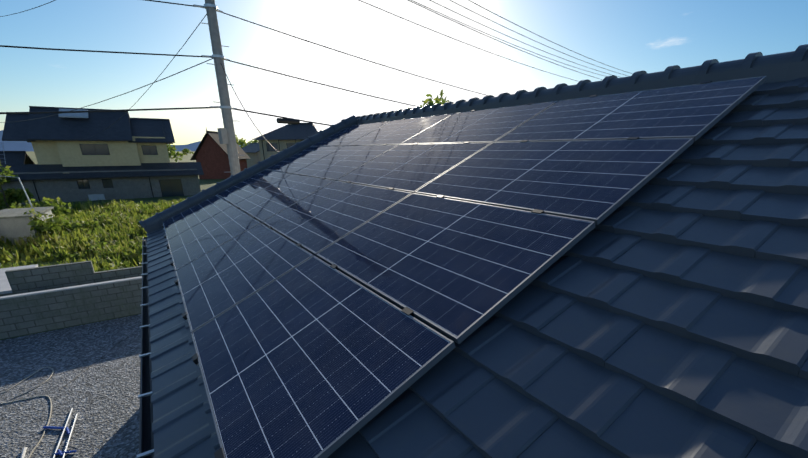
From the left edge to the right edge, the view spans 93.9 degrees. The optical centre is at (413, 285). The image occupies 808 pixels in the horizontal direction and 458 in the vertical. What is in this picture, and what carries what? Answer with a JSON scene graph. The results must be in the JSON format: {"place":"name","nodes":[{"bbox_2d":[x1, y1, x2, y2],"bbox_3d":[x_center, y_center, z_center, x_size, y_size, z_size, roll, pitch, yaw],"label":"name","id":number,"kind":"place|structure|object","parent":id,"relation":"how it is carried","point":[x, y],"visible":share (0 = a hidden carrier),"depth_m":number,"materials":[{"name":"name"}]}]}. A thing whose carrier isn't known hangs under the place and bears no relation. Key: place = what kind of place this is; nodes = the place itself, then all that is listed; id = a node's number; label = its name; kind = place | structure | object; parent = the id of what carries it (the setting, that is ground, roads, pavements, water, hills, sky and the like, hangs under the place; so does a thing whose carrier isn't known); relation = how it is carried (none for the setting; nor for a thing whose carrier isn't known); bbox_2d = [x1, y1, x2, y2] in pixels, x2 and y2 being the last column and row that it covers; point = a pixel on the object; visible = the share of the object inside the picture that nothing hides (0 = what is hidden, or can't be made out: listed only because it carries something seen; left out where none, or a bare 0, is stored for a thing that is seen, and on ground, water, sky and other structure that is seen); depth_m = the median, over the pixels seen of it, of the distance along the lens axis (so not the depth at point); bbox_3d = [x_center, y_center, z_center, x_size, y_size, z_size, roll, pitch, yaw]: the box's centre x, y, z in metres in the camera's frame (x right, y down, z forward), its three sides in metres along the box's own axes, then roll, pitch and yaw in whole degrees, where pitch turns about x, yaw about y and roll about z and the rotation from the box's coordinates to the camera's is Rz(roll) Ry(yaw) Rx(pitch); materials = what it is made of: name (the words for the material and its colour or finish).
{"place":"outdoors","nodes":[
{"label":"outdoors","id":0,"kind":"place"},
{"bbox_2d":[0,151,224,457],"bbox_3d":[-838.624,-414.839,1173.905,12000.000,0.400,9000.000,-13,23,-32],"label":"ground","id":1,"kind":"structure","parent":0,"point":[100,398],"depth_m":8.53,"materials":[{"name":"grey gravel"}]},
{"bbox_2d":[1,176,32,207],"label":"pole","id":2,"kind":"object","parent":1,"relation":"on","point":[23,189],"visible":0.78,"depth_m":22.58,"materials":[{"name":"grey metal"}]},
{"bbox_2d":[0,264,37,296],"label":"coping","id":3,"kind":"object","parent":1,"relation":"on","point":[5,289],"visible":0.3,"depth_m":12.40,"materials":[{"name":"grey concrete"}]},
{"bbox_2d":[0,206,53,247],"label":"wall","id":4,"kind":"structure","parent":1,"relation":"on","point":[14,222],"depth_m":19.28,"materials":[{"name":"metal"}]},
{"bbox_2d":[21,408,77,457],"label":"ladder","id":5,"kind":"object","parent":1,"relation":"on","point":[60,453],"visible":0.96,"depth_m":6.92,"materials":[{"name":"grey metal"}]},
{"bbox_2d":[0,192,119,271],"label":"garden shrubs","id":6,"kind":"object","parent":1,"relation":"on","point":[51,225],"visible":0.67,"depth_m":21.21,"materials":[{"name":"green plant"}]},
{"bbox_2d":[0,338,126,457],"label":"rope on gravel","id":7,"kind":"object","parent":1,"relation":"on","point":[41,395],"visible":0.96,"depth_m":8.18,"materials":[{"name":"beige"}]},
{"bbox_2d":[0,261,141,339],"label":"block wall","id":8,"kind":"structure","parent":1,"relation":"on","point":[47,298],"depth_m":11.54,"materials":[{"name":"concrete"}]},
{"bbox_2d":[0,198,185,306],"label":"grass","id":9,"kind":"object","parent":1,"relation":"on","point":[121,226],"visible":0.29,"depth_m":19.52,"materials":[{"name":"green plant"}]},
{"bbox_2d":[0,106,203,203],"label":"neighbour house","id":10,"kind":"structure","parent":1,"relation":"on","point":[125,156],"depth_m":36.72,"materials":[{"name":"beige paint"}]},
{"bbox_2d":[166,135,258,161],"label":"trees","id":11,"kind":"object","parent":1,"relation":"on","point":[185,151],"visible":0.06,"depth_m":137.21,"materials":[{"name":"green plant"}]},
{"bbox_2d":[190,128,249,178],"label":"house","id":12,"kind":"structure","parent":1,"relation":"on","point":[210,154],"depth_m":63.80,"materials":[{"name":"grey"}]},
{"bbox_2d":[0,89,449,209],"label":"trees","id":13,"kind":"object","parent":1,"relation":"on","point":[10,195],"visible":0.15,"depth_m":27.18,"materials":[{"name":"green plant"}]},
{"bbox_2d":[0,0,631,174],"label":"utility pole","id":14,"kind":"object","parent":1,"relation":"on","point":[226,135],"visible":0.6,"depth_m":10.29,"materials":[{"name":"concrete"}]},
{"bbox_2d":[0,130,248,150],"bbox_3d":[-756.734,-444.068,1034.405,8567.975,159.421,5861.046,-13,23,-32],"label":"mountain range","id":15,"kind":"structure","parent":0,"point":[17,146],"depth_m":2060.08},
{"bbox_2d":[242,142,260,167],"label":"house","id":16,"kind":"structure","parent":0,"point":[251,151],"depth_m":78.67,"materials":[{"name":"stone"}]},
{"bbox_2d":[252,123,324,160],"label":"tan house","id":17,"kind":"structure","parent":0,"point":[280,139],"depth_m":62.28,"materials":[{"name":"stone"}]},
{"bbox_2d":[266,146,343,173],"bbox_3d":[-2.076,-2.365,7.066,0.960,0.461,1.755,-13,23,-32],"label":"solar panel","id":18,"kind":"object","parent":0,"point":[298,161],"visible":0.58,"depth_m":6.95,"materials":[{"name":"blue glass"}]},
{"bbox_2d":[311,121,390,146],"bbox_3d":[-1.277,-2.958,7.426,0.960,0.461,1.755,-13,23,-32],"label":"solar panel","id":19,"kind":"object","parent":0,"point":[347,135],"visible":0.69,"depth_m":7.32,"materials":[{"name":"blue glass"}]},
{"bbox_2d":[0,0,807,144],"label":"sky","id":20,"kind":"structure","parent":0,"point":[631,36],"materials":[{"name":"blue"}]},
{"bbox_2d":[147,77,807,457],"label":"roof tiles","id":21,"kind":"object","parent":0,"point":[663,313],"visible":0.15,"depth_m":1.55,"materials":[{"name":"grey tile"}]},
{"bbox_2d":[162,195,232,239],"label":"solar panel frame","id":22,"kind":"object","parent":21,"relation":"on","point":[181,222],"visible":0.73,"depth_m":6.22,"materials":[{"name":"blue glass"}]},
{"bbox_2d":[167,206,259,270],"bbox_3d":[-2.683,-0.683,4.961,0.960,0.461,1.755,-13,23,-32],"label":"solar panel frame","id":23,"kind":"object","parent":21,"relation":"on","point":[191,244],"visible":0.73,"depth_m":4.80,"materials":[{"name":"blue glass"}]},
{"bbox_2d":[175,223,312,332],"bbox_3d":[-1.691,-0.187,3.575,0.960,0.461,1.755,-13,23,-32],"label":"solar panel frame","id":24,"kind":"object","parent":21,"relation":"on","point":[220,279],"visible":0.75,"depth_m":3.36,"materials":[{"name":"blue glass"}]},
{"bbox_2d":[217,170,290,205],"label":"solar panel frame","id":25,"kind":"object","parent":21,"relation":"on","point":[247,188],"visible":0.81,"depth_m":6.58,"materials":[{"name":"blue glass"}]},
{"bbox_2d":[235,174,333,222],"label":"solar panel frame","id":26,"kind":"object","parent":21,"relation":"on","point":[261,206],"visible":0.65,"depth_m":5.17,"materials":[{"name":"blue glass"}]},
{"bbox_2d":[191,256,455,457],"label":"solar panel frame","id":27,"kind":"object","parent":21,"relation":"on","point":[313,357],"visible":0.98,"depth_m":1.90,"materials":[{"name":"blue glass"}]},
{"bbox_2d":[263,181,411,256],"bbox_3d":[-0.892,-0.780,3.934,0.960,0.461,1.755,-13,23,-32],"label":"solar panel frame","id":28,"kind":"object","parent":21,"relation":"on","point":[318,221],"visible":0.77,"depth_m":3.73,"materials":[{"name":"blue glass"}]},
{"bbox_2d":[293,145,397,180],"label":"solar panel frame","id":29,"kind":"object","parent":21,"relation":"on","point":[339,163],"visible":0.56,"depth_m":5.54,"materials":[{"name":"blue glass"}]},
{"bbox_2d":[337,142,491,192],"bbox_3d":[-0.093,-1.373,4.294,0.960,0.461,1.755,-13,23,-32],"label":"solar panel frame","id":30,"kind":"object","parent":21,"relation":"on","point":[411,168],"visible":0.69,"depth_m":4.11,"materials":[{"name":"blue glass"}]},
{"bbox_2d":[162,81,711,457],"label":"panel clamps","id":31,"kind":"object","parent":21,"relation":"on","point":[218,453],"visible":0.17,"depth_m":2.75,"materials":[{"name":"grey metal"}]},
{"bbox_2d":[316,193,594,343],"bbox_3d":[0.100,-0.284,2.548,0.960,0.461,1.755,-13,23,-32],"label":"solar panel frame","id":32,"kind":"object","parent":21,"relation":"on","point":[458,271],"visible":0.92,"depth_m":2.24,"materials":[{"name":"blue glass"}]},
{"bbox_2d":[401,101,557,143],"bbox_3d":[0.706,-1.966,4.654,0.960,0.461,1.755,-13,23,-32],"label":"solar panel frame","id":33,"kind":"object","parent":21,"relation":"on","point":[487,125],"visible":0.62,"depth_m":4.48,"materials":[{"name":"blue glass"}]},
{"bbox_2d":[415,138,693,224],"bbox_3d":[0.899,-0.877,2.908,0.960,0.461,1.755,-13,23,-32],"label":"solar panel frame","id":34,"kind":"object","parent":21,"relation":"on","point":[597,182],"visible":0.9,"depth_m":2.63,"materials":[{"name":"blue glass"}]},
{"bbox_2d":[495,76,766,141],"bbox_3d":[1.698,-1.470,3.268,0.960,0.461,1.755,-13,23,-32],"label":"solar panel frame","id":35,"kind":"object","parent":21,"relation":"on","point":[696,111],"visible":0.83,"depth_m":3.02,"materials":[{"name":"blue glass"}]},
{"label":"house walls","id":36,"kind":"object","parent":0,"visible":0},
{"bbox_2d":[139,44,807,232],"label":"roof ridge","id":37,"kind":"structure","parent":36,"relation":"attached to","point":[785,66],"depth_m":4.25,"materials":[{"name":"grey tile"}]},
{"bbox_2d":[137,237,153,457],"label":"eave gutter","id":38,"kind":"object","parent":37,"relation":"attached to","point":[146,441],"visible":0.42,"depth_m":2.77,"materials":[{"name":"grey"}]},
{"bbox_2d":[346,113,453,145],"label":"solar panel frame","id":39,"kind":"object","parent":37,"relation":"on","point":[396,132],"visible":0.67,"depth_m":5.90,"materials":[{"name":"blue glass"}]}
]}

